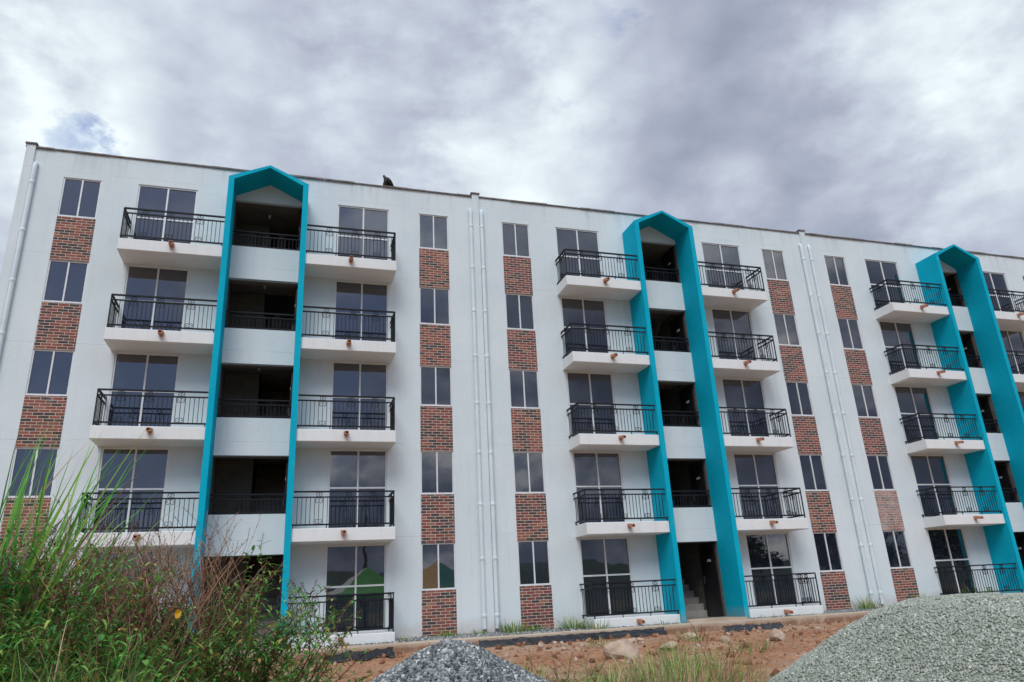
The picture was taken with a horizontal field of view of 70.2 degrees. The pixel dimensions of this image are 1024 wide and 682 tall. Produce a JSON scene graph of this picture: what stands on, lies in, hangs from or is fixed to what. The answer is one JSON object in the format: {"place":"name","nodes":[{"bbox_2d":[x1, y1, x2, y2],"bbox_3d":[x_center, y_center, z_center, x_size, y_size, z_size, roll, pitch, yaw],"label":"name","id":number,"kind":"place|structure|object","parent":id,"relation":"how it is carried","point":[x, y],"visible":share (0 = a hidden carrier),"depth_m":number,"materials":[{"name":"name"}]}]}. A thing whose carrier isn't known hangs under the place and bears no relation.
{"place":"outdoors","nodes":[
{"label":"outdoors","id":0,"kind":"place"},
{"bbox_2d":[0,0,1023,274],"label":"sky","id":1,"kind":"structure","parent":0,"point":[892,121],"materials":[{"name":"grey"}]},
{"bbox_2d":[224,608,857,681],"bbox_3d":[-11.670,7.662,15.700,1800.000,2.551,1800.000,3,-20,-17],"label":"ground","id":2,"kind":"structure","parent":0,"point":[775,654],"depth_m":13.82,"materials":[{"name":"brown soil"}]},
{"bbox_2d":[0,584,46,677],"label":"broad leaf weed","id":3,"kind":"object","parent":2,"relation":"on","point":[5,587],"visible":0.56,"depth_m":3.34,"materials":[{"name":"green plant"}]},
{"bbox_2d":[0,510,132,617],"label":"leafy weed","id":4,"kind":"object","parent":2,"relation":"on","point":[33,570],"visible":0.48,"depth_m":3.48,"materials":[{"name":"green plant"}]},
{"bbox_2d":[0,495,176,659],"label":"dry weed","id":5,"kind":"object","parent":2,"relation":"on","point":[56,588],"visible":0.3,"depth_m":3.76,"materials":[{"name":"brown plant"}]},
{"bbox_2d":[0,523,184,680],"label":"leafy weed","id":6,"kind":"object","parent":2,"relation":"on","point":[96,588],"visible":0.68,"depth_m":3.28,"materials":[{"name":"green plant"}]},
{"bbox_2d":[0,407,187,665],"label":"tall grass","id":7,"kind":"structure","parent":2,"relation":"on","point":[17,503],"depth_m":3.73,"materials":[{"name":"plant"}]},
{"bbox_2d":[21,518,184,639],"bbox_3d":[-2.424,1.502,4.218,1.042,0.994,1.010,3,-20,-17],"label":"leafy weed","id":8,"kind":"object","parent":2,"relation":"on","point":[110,571],"visible":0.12,"depth_m":4.22,"materials":[{"name":"green plant"}]},
{"bbox_2d":[0,593,254,681],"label":"undergrowth","id":9,"kind":"object","parent":2,"relation":"on","point":[8,670],"visible":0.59,"depth_m":3.07,"materials":[{"name":"green plant"}]},
{"bbox_2d":[0,553,266,681],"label":"leafy weed","id":10,"kind":"object","parent":2,"relation":"on","point":[196,664],"visible":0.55,"depth_m":3.55,"materials":[{"name":"green plant"}]},
{"bbox_2d":[175,603,180,618],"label":"yellow leaf","id":11,"kind":"object","parent":10,"relation":"hanging from","point":[177,613],"visible":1,"depth_m":3.43,"materials":[{"name":"yellow plant"}]},
{"bbox_2d":[59,521,252,681],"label":"dry weed","id":12,"kind":"object","parent":2,"relation":"on","point":[140,575],"visible":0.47,"depth_m":3.86,"materials":[{"name":"brown plant"}]},
{"bbox_2d":[84,629,240,681],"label":"leafy weed","id":13,"kind":"object","parent":2,"relation":"on","point":[197,646],"visible":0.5,"depth_m":3.56,"materials":[{"name":"green plant"}]},
{"bbox_2d":[117,510,284,681],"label":"dry weed","id":14,"kind":"object","parent":2,"relation":"on","point":[200,600],"visible":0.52,"depth_m":3.98,"materials":[{"name":"brown plant"}]},
{"bbox_2d":[163,578,256,681],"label":"leafy weed","id":15,"kind":"object","parent":2,"relation":"on","point":[207,611],"visible":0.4,"depth_m":4.03,"materials":[{"name":"green plant"}]},
{"bbox_2d":[177,567,301,681],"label":"tall grass","id":16,"kind":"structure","parent":2,"relation":"on","point":[244,663],"depth_m":3.92,"materials":[{"name":"plant"}]},
{"bbox_2d":[179,534,375,681],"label":"leafy weed","id":17,"kind":"object","parent":2,"relation":"on","point":[264,658],"visible":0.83,"depth_m":4.04,"materials":[{"name":"green plant"}]},
{"bbox_2d":[246,557,361,681],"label":"leafy weed","id":18,"kind":"object","parent":2,"relation":"on","point":[305,652],"visible":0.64,"depth_m":4.20,"materials":[{"name":"green plant"}]},
{"bbox_2d":[272,644,373,681],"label":"tall grass","id":19,"kind":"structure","parent":2,"relation":"on","point":[308,669],"depth_m":4.38,"materials":[{"name":"plant"}]},
{"bbox_2d":[324,647,394,662],"bbox_3d":[-3.142,6.478,15.026,1.439,0.226,0.420,3,-20,-17],"label":"plastic sheet","id":20,"kind":"object","parent":2,"relation":"on","point":[387,651],"visible":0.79,"depth_m":15.07,"materials":[{"name":"black plastic"}]},
{"bbox_2d":[370,639,549,681],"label":"gravel pile","id":21,"kind":"object","parent":2,"relation":"on","point":[446,660],"visible":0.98,"depth_m":5.64,"materials":[{"name":"grey gravel"}]},
{"bbox_2d":[0,141,1023,648],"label":"apartment building","id":22,"kind":"structure","parent":2,"relation":"on","point":[394,413],"depth_m":21.44,"materials":[{"name":"white paint"}]},
{"bbox_2d":[2,554,41,596],"bbox_3d":[-11.350,5.510,16.643,0.926,1.196,0.053,3,-20,-17],"label":"window","id":23,"kind":"structure","parent":22,"relation":"in","point":[40,554],"depth_m":16.75,"materials":[{"name":"white metal"}]},
{"bbox_2d":[8,448,58,497],"bbox_3d":[-11.472,3.156,17.477,0.926,1.196,0.053,3,-20,-17],"label":"window","id":24,"kind":"structure","parent":22,"relation":"in","point":[19,454],"depth_m":17.49,"materials":[{"name":"grey glass"}]},
{"bbox_2d":[25,349,74,395],"bbox_3d":[-11.595,0.803,18.311,0.926,1.196,0.053,3,-20,-17],"label":"window","id":25,"kind":"structure","parent":22,"relation":"in","point":[50,371],"depth_m":18.31,"materials":[{"name":"glass"}]},
{"bbox_2d":[42,260,88,303],"bbox_3d":[-11.717,-1.551,19.144,0.926,1.196,0.053,3,-20,-17],"label":"window","id":26,"kind":"structure","parent":22,"relation":"in","point":[65,282],"depth_m":19.15,"materials":[{"name":"grey glass"}]},
{"bbox_2d":[57,178,101,218],"bbox_3d":[-11.840,-3.905,19.978,0.926,1.196,0.053,3,-20,-17],"label":"window","id":27,"kind":"structure","parent":22,"relation":"in","point":[79,197],"depth_m":19.98,"materials":[{"name":"grey glass"}]},
{"bbox_2d":[79,550,158,634],"bbox_3d":[-9.259,6.053,17.119,1.536,2.146,0.060,3,-20,-17],"label":"balcony door","id":28,"kind":"structure","parent":22,"relation":"in","point":[124,552],"depth_m":17.41,"materials":[{"name":"white metal"}]},
{"bbox_2d":[91,448,169,532],"bbox_3d":[-9.381,3.699,17.953,1.536,2.146,0.060,3,-20,-17],"label":"balcony door","id":29,"kind":"structure","parent":22,"relation":"in","point":[152,467],"depth_m":18.02,"materials":[{"name":"grey glass"}]},
{"bbox_2d":[105,352,179,426],"bbox_3d":[-9.504,1.346,18.787,1.536,2.146,0.060,3,-20,-17],"label":"balcony door","id":30,"kind":"structure","parent":22,"relation":"in","point":[144,371],"depth_m":18.85,"materials":[{"name":"grey glass"}]},
{"bbox_2d":[119,265,188,330],"bbox_3d":[-9.626,-1.008,19.621,1.536,2.146,0.060,3,-20,-17],"label":"balcony door","id":31,"kind":"structure","parent":22,"relation":"in","point":[140,280],"depth_m":19.71,"materials":[{"name":"grey glass"}]},
{"bbox_2d":[132,185,197,243],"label":"balcony door","id":32,"kind":"structure","parent":22,"relation":"in","point":[149,197],"depth_m":20.56,"materials":[{"name":"grey glass"}]},
{"bbox_2d":[323,544,385,634],"bbox_3d":[-4.017,6.338,18.693,1.536,2.146,0.060,3,-20,-17],"label":"balcony door","id":33,"kind":"structure","parent":22,"relation":"in","point":[350,569],"depth_m":18.74,"materials":[{"name":"grey glass"}]},
{"bbox_2d":[327,450,386,527],"bbox_3d":[-4.140,3.984,19.527,1.536,2.146,0.060,3,-20,-17],"label":"balcony door","id":34,"kind":"structure","parent":22,"relation":"in","point":[349,470],"depth_m":19.57,"materials":[{"name":"grey glass"}]},
{"bbox_2d":[330,361,387,429],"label":"balcony door","id":35,"kind":"structure","parent":22,"relation":"in","point":[348,378],"depth_m":20.42,"materials":[{"name":"grey glass"}]},
{"bbox_2d":[333,280,387,341],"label":"balcony door","id":36,"kind":"structure","parent":22,"relation":"in","point":[348,294],"depth_m":21.28,"materials":[{"name":"grey glass"}]},
{"bbox_2d":[336,205,388,259],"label":"balcony door","id":37,"kind":"structure","parent":22,"relation":"in","point":[348,216],"depth_m":22.13,"materials":[{"name":"grey glass"}]},
{"bbox_2d":[383,175,393,185],"bbox_3d":[-3.902,-5.029,22.899,0.343,0.379,0.343,-8,-20,14],"label":"black vulture","id":38,"kind":"object","parent":22,"relation":"on","point":[387,181],"visible":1,"depth_m":22.79,"materials":[{"name":"black"}]},
{"bbox_2d":[419,214,448,250],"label":"window","id":39,"kind":"structure","parent":22,"relation":"in","point":[433,230],"depth_m":22.81,"materials":[{"name":"grey glass"}]},
{"bbox_2d":[419,287,449,324],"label":"window","id":40,"kind":"structure","parent":22,"relation":"in","point":[434,303],"depth_m":21.97,"materials":[{"name":"grey glass"}]},
{"bbox_2d":[420,366,451,405],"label":"window","id":41,"kind":"structure","parent":22,"relation":"in","point":[435,382],"depth_m":21.14,"materials":[{"name":"grey glass"}]},
{"bbox_2d":[421,451,453,493],"bbox_3d":[-2.090,3.667,20.295,0.926,1.196,0.053,3,-20,-17],"label":"window","id":42,"kind":"structure","parent":22,"relation":"in","point":[437,477],"depth_m":20.30,"materials":[{"name":"grey glass"}]},
{"bbox_2d":[421,543,455,590],"bbox_3d":[-1.967,6.020,19.461,0.926,1.196,0.053,3,-20,-17],"label":"window","id":43,"kind":"structure","parent":22,"relation":"in","point":[438,567],"depth_m":19.47,"materials":[{"name":"white metal"}]},
{"bbox_2d":[501,222,529,257],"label":"window","id":44,"kind":"structure","parent":22,"relation":"in","point":[515,237],"depth_m":23.58,"materials":[{"name":"grey glass"}]},
{"bbox_2d":[505,293,534,330],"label":"window","id":45,"kind":"structure","parent":22,"relation":"in","point":[519,308],"depth_m":22.75,"materials":[{"name":"grey glass"}]},
{"bbox_2d":[509,370,539,408],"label":"window","id":46,"kind":"structure","parent":22,"relation":"in","point":[523,384],"depth_m":21.91,"materials":[{"name":"grey glass"}]},
{"bbox_2d":[513,452,544,493],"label":"window","id":47,"kind":"structure","parent":22,"relation":"in","point":[528,467],"depth_m":21.08,"materials":[{"name":"grey glass"}]},
{"bbox_2d":[517,540,550,585],"bbox_3d":[0.606,6.160,20.234,0.926,1.196,0.053,3,-20,-17],"label":"window","id":48,"kind":"structure","parent":22,"relation":"in","point":[533,556],"depth_m":20.24,"materials":[{"name":"white metal"}]},
{"bbox_2d":[555,227,601,281],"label":"balcony door","id":49,"kind":"structure","parent":22,"relation":"in","point":[565,238],"depth_m":24.16,"materials":[{"name":"grey glass"}]},
{"bbox_2d":[561,297,609,356],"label":"balcony door","id":50,"kind":"structure","parent":22,"relation":"in","point":[574,310],"depth_m":23.31,"materials":[{"name":"grey glass"}]},
{"bbox_2d":[566,371,617,437],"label":"balcony door","id":51,"kind":"structure","parent":22,"relation":"in","point":[583,387],"depth_m":22.46,"materials":[{"name":"grey glass"}]},
{"bbox_2d":[573,452,625,524],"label":"balcony door","id":52,"kind":"structure","parent":22,"relation":"in","point":[592,470],"depth_m":21.61,"materials":[{"name":"grey glass"}]},
{"bbox_2d":[579,537,635,618],"bbox_3d":[2.697,6.703,20.710,1.536,2.146,0.060,3,-20,-17],"label":"balcony door","id":53,"kind":"structure","parent":22,"relation":"in","point":[602,559],"depth_m":20.76,"materials":[{"name":"grey glass"}]},
{"bbox_2d":[701,243,745,289],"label":"balcony door","id":54,"kind":"structure","parent":22,"relation":"in","point":[715,253],"depth_m":25.74,"materials":[{"name":"grey glass"}]},
{"bbox_2d":[711,308,757,360],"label":"balcony door","id":55,"kind":"structure","parent":22,"relation":"in","point":[724,320],"depth_m":24.89,"materials":[{"name":"grey glass"}]},
{"bbox_2d":[722,378,770,436],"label":"balcony door","id":56,"kind":"structure","parent":22,"relation":"in","point":[747,393],"depth_m":24.04,"materials":[{"name":"grey glass"}]},
{"bbox_2d":[733,453,784,518],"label":"balcony door","id":57,"kind":"structure","parent":22,"relation":"in","point":[753,470],"depth_m":23.18,"materials":[{"name":"grey glass"}]},
{"bbox_2d":[745,533,798,607],"bbox_3d":[7.938,6.988,22.285,1.536,2.146,0.060,3,-20,-17],"label":"balcony door","id":58,"kind":"structure","parent":22,"relation":"in","point":[768,553],"depth_m":22.34,"materials":[{"name":"grey glass"}]},
{"bbox_2d":[761,249,787,280],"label":"window","id":59,"kind":"structure","parent":22,"relation":"in","point":[774,263],"depth_m":26.41,"materials":[{"name":"grey glass"}]},
{"bbox_2d":[773,313,800,345],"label":"window","id":60,"kind":"structure","parent":22,"relation":"in","point":[785,324],"depth_m":25.57,"materials":[{"name":"grey glass"}]},
{"bbox_2d":[785,381,813,415],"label":"window","id":61,"kind":"structure","parent":22,"relation":"in","point":[799,398],"depth_m":24.73,"materials":[{"name":"grey glass"}]},
{"bbox_2d":[798,454,828,490],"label":"window","id":62,"kind":"structure","parent":22,"relation":"in","point":[812,466],"depth_m":23.90,"materials":[{"name":"grey glass"}]},
{"bbox_2d":[813,532,843,571],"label":"window","id":63,"kind":"structure","parent":22,"relation":"in","point":[827,548],"depth_m":23.07,"materials":[{"name":"black glass"}]},
{"bbox_2d":[824,256,849,285],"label":"window","id":64,"kind":"structure","parent":22,"relation":"in","point":[835,266],"depth_m":27.19,"materials":[{"name":"grey glass"}]},
{"bbox_2d":[837,318,863,349],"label":"window","id":65,"kind":"structure","parent":22,"relation":"in","point":[850,333],"depth_m":26.35,"materials":[{"name":"grey glass"}]},
{"bbox_2d":[851,384,879,417],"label":"window","id":66,"kind":"structure","parent":22,"relation":"in","point":[864,397],"depth_m":25.52,"materials":[{"name":"grey glass"}]},
{"bbox_2d":[866,455,895,489],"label":"window","id":67,"kind":"structure","parent":22,"relation":"in","point":[879,465],"depth_m":24.69,"materials":[{"name":"grey glass"}]},
{"bbox_2d":[864,259,905,309],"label":"balcony door","id":68,"kind":"structure","parent":22,"relation":"in","point":[878,271],"depth_m":27.75,"materials":[{"name":"grey glass"}]},
{"bbox_2d":[882,530,912,568],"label":"window","id":69,"kind":"structure","parent":22,"relation":"in","point":[897,549],"depth_m":23.85,"materials":[{"name":"black glass"}]},
{"bbox_2d":[879,321,922,374],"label":"balcony door","id":70,"kind":"structure","parent":22,"relation":"in","point":[894,334],"depth_m":26.90,"materials":[{"name":"grey glass"}]},
{"bbox_2d":[894,385,939,443],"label":"balcony door","id":71,"kind":"structure","parent":22,"relation":"in","point":[911,400],"depth_m":26.06,"materials":[{"name":"grey glass"}]},
{"bbox_2d":[910,455,958,517],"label":"balcony door","id":72,"kind":"structure","parent":22,"relation":"in","point":[930,471],"depth_m":25.21,"materials":[{"name":"grey glass"}]},
{"bbox_2d":[927,528,977,594],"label":"balcony door","id":73,"kind":"structure","parent":22,"relation":"in","point":[948,545],"depth_m":24.38,"materials":[{"name":"black glass"}]},
{"bbox_2d":[983,272,1015,312],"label":"balcony door","id":74,"kind":"structure","parent":22,"relation":"in","point":[993,280],"depth_m":29.41,"materials":[{"name":"grey glass"}]},
{"bbox_2d":[1000,329,1023,373],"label":"balcony door","id":75,"kind":"structure","parent":22,"relation":"in","point":[1013,340],"depth_m":28.59,"materials":[{"name":"grey glass"}]},
{"bbox_2d":[1018,391,1023,411],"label":"balcony door","id":76,"kind":"structure","parent":22,"relation":"in","point":[1021,393],"depth_m":27.76,"materials":[{"name":"grey glass"}]},
{"bbox_2d":[513,658,552,678],"bbox_3d":[0.113,4.782,10.573,1.264,0.440,1.174,-3,-19,0],"label":"grass patch","id":77,"kind":"object","parent":2,"relation":"on","point":[535,667],"visible":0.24,"depth_m":10.75,"materials":[{"name":"plant"}]},
{"bbox_2d":[224,620,852,681],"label":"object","id":78,"kind":"object","parent":2,"relation":"on","point":[593,660],"visible":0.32,"depth_m":14.55,"materials":[{"name":"brown soil"}]},
{"bbox_2d":[212,611,870,665],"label":"walkway","id":79,"kind":"structure","parent":2,"relation":"on","point":[711,624],"depth_m":18.74,"materials":[{"name":"beige concrete"}]},
{"bbox_2d":[529,652,592,681],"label":"seed weed","id":80,"kind":"object","parent":2,"relation":"on","point":[564,674],"visible":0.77,"depth_m":6.36,"materials":[{"name":"green plant"}]},
{"bbox_2d":[528,653,606,681],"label":"seed weed","id":81,"kind":"object","parent":2,"relation":"on","point":[595,678],"visible":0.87,"depth_m":6.78,"materials":[{"name":"green plant"}]},
{"bbox_2d":[555,615,588,629],"bbox_3d":[1.623,7.493,19.422,1.237,0.506,1.275,3,-20,-17],"label":"grass tuft","id":82,"kind":"object","parent":2,"relation":"on","point":[576,626],"visible":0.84,"depth_m":19.36,"materials":[{"name":"plant"}]},
{"bbox_2d":[478,627,666,646],"bbox_3d":[1.545,7.171,17.653,4.889,0.176,0.261,3,-20,-18],"label":"plastic sheet","id":83,"kind":"object","parent":2,"relation":"on","point":[563,638],"visible":0.91,"depth_m":17.61,"materials":[{"name":"grey plastic"}]},
{"bbox_2d":[285,606,882,649],"bbox_3d":[8.699,8.050,21.498,29.721,0.122,1.098,3,-20,-17],"label":"gravel strip","id":84,"kind":"object","parent":2,"relation":"on","point":[423,638],"visible":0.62,"depth_m":18.78,"materials":[{"name":"grey gravel"}]},
{"bbox_2d":[431,629,460,637],"bbox_3d":[-1.681,7.467,18.582,0.888,0.279,0.936,-5,-20,6],"label":"grass tuft","id":85,"kind":"object","parent":84,"relation":"on","point":[451,634],"visible":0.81,"depth_m":18.55,"materials":[{"name":"plant"}]},
{"bbox_2d":[465,629,491,634],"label":"grass tuft","id":86,"kind":"object","parent":84,"relation":"on","point":[477,632],"visible":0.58,"depth_m":18.95,"materials":[{"name":"plant"}]},
{"bbox_2d":[497,620,528,632],"bbox_3d":[0.013,7.466,19.105,1.273,0.465,1.166,3,-20,-17],"label":"grass tuft","id":87,"kind":"object","parent":84,"relation":"on","point":[510,629],"visible":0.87,"depth_m":18.97,"materials":[{"name":"plant"}]},
{"bbox_2d":[518,622,547,631],"bbox_3d":[0.543,7.568,19.246,0.976,0.312,0.941,3,-20,-17],"label":"grass tuft","id":88,"kind":"object","parent":84,"relation":"on","point":[532,628],"visible":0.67,"depth_m":19.20,"materials":[{"name":"plant"}]},
{"bbox_2d":[848,594,885,608],"bbox_3d":[10.869,8.014,22.350,1.405,0.545,1.350,3,-20,-17],"label":"grass tuft","id":89,"kind":"object","parent":84,"relation":"on","point":[866,606],"visible":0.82,"depth_m":22.25,"materials":[{"name":"plant"}]},
{"bbox_2d":[550,668,632,681],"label":"grass patch","id":90,"kind":"object","parent":2,"relation":"on","point":[597,680],"visible":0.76,"depth_m":7.62,"materials":[{"name":"plant"}]},
{"bbox_2d":[582,620,609,629],"bbox_3d":[2.305,7.460,19.113,1.185,0.418,1.062,3,-20,-17],"label":"grass tuft","id":91,"kind":"object","parent":2,"relation":"on","point":[592,626],"visible":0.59,"depth_m":19.00,"materials":[{"name":"plant"}]},
{"bbox_2d":[542,662,661,681],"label":"grass patch","id":92,"kind":"object","parent":2,"relation":"on","point":[610,677],"visible":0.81,"depth_m":8.18,"materials":[{"name":"plant"}]},
{"bbox_2d":[587,636,619,647],"bbox_3d":[1.926,6.401,15.489,1.090,0.316,1.121,-5,-20,7],"label":"grass patch","id":93,"kind":"object","parent":2,"relation":"on","point":[602,644],"visible":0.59,"depth_m":15.52,"materials":[{"name":"plant"}]},
{"bbox_2d":[529,649,699,681],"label":"grass patch","id":94,"kind":"object","parent":2,"relation":"on","point":[615,668],"visible":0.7,"depth_m":9.00,"materials":[{"name":"plant"}]},
{"bbox_2d":[603,639,638,658],"bbox_3d":[2.015,5.757,13.451,0.675,0.508,0.498,-1,-12,21],"label":"rock","id":95,"kind":"object","parent":2,"relation":"on","point":[614,649],"visible":0.66,"depth_m":13.36,"materials":[{"name":"beige stone"}]},
{"bbox_2d":[659,641,677,649],"bbox_3d":[3.125,6.060,14.473,0.390,0.175,0.342,0,-23,-34],"label":"rock","id":96,"kind":"object","parent":2,"relation":"on","point":[675,643],"visible":0.58,"depth_m":14.38,"materials":[{"name":"beige stone"}]},
{"bbox_2d":[649,638,693,654],"bbox_3d":[2.946,5.741,13.749,1.026,0.359,1.020,-17,-24,34],"label":"grass patch","id":97,"kind":"object","parent":2,"relation":"on","point":[669,649],"visible":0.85,"depth_m":13.73,"materials":[{"name":"plant"}]},
{"bbox_2d":[571,641,782,681],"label":"grass patch","id":98,"kind":"object","parent":2,"relation":"on","point":[694,673],"visible":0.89,"depth_m":8.77,"materials":[{"name":"plant"}]},
{"bbox_2d":[635,640,718,675],"bbox_3d":[2.506,4.705,10.863,1.420,0.509,1.264,-16,-23,32],"label":"grass patch","id":99,"kind":"object","parent":2,"relation":"on","point":[682,656],"visible":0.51,"depth_m":10.85,"materials":[{"name":"plant"}]},
{"bbox_2d":[682,632,695,637],"bbox_3d":[4.207,7.035,17.338,0.345,0.181,0.218,-11,-25,-2],"label":"rock","id":100,"kind":"object","parent":2,"relation":"on","point":[691,633],"visible":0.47,"depth_m":17.30,"materials":[{"name":"beige stone"}]},
{"bbox_2d":[612,641,778,681],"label":"grass patch","id":101,"kind":"object","parent":2,"relation":"on","point":[714,665],"visible":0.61,"depth_m":9.83,"materials":[{"name":"plant"}]},
{"bbox_2d":[675,629,716,641],"bbox_3d":[4.100,6.578,16.262,1.164,0.364,1.119,3,-20,-17],"label":"grass patch","id":102,"kind":"object","parent":2,"relation":"on","point":[701,638],"visible":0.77,"depth_m":16.23,"materials":[{"name":"plant"}]},
{"bbox_2d":[686,619,752,681],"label":"seed weed","id":103,"kind":"object","parent":2,"relation":"on","point":[720,650],"visible":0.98,"depth_m":9.10,"materials":[{"name":"green plant"}]},
{"bbox_2d":[721,636,729,642],"bbox_3d":[4.355,6.111,14.845,0.189,0.201,0.310,-2,-27,16],"label":"rock","id":104,"kind":"object","parent":2,"relation":"on","point":[725,640],"visible":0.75,"depth_m":14.75,"materials":[{"name":"beige stone"}]},
{"bbox_2d":[722,632,774,653],"bbox_3d":[4.366,5.561,13.419,1.096,0.380,1.212,-10,-21,19],"label":"grass patch","id":105,"kind":"object","parent":2,"relation":"on","point":[749,642],"visible":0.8,"depth_m":13.35,"materials":[{"name":"plant"}]},
{"bbox_2d":[722,622,783,631],"bbox_3d":[6.049,7.162,18.240,1.739,0.202,0.209,3,-20,-17],"label":"plastic sheet","id":106,"kind":"object","parent":2,"relation":"on","point":[749,627],"visible":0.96,"depth_m":18.23,"materials":[{"name":"grey plastic"}]},
{"bbox_2d":[769,628,785,641],"bbox_3d":[5.464,6.078,14.990,0.306,0.324,0.419,-10,-11,3],"label":"rock","id":107,"kind":"object","parent":2,"relation":"on","point":[777,634],"visible":0.85,"depth_m":14.85,"materials":[{"name":"beige stone"}]},
{"bbox_2d":[956,584,997,592],"bbox_3d":[14.607,7.899,22.725,1.650,0.823,1.446,-6,-20,9],"label":"grass tuft","id":108,"kind":"object","parent":2,"relation":"on","point":[977,588],"visible":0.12,"depth_m":22.75,"materials":[{"name":"plant"}]}
]}

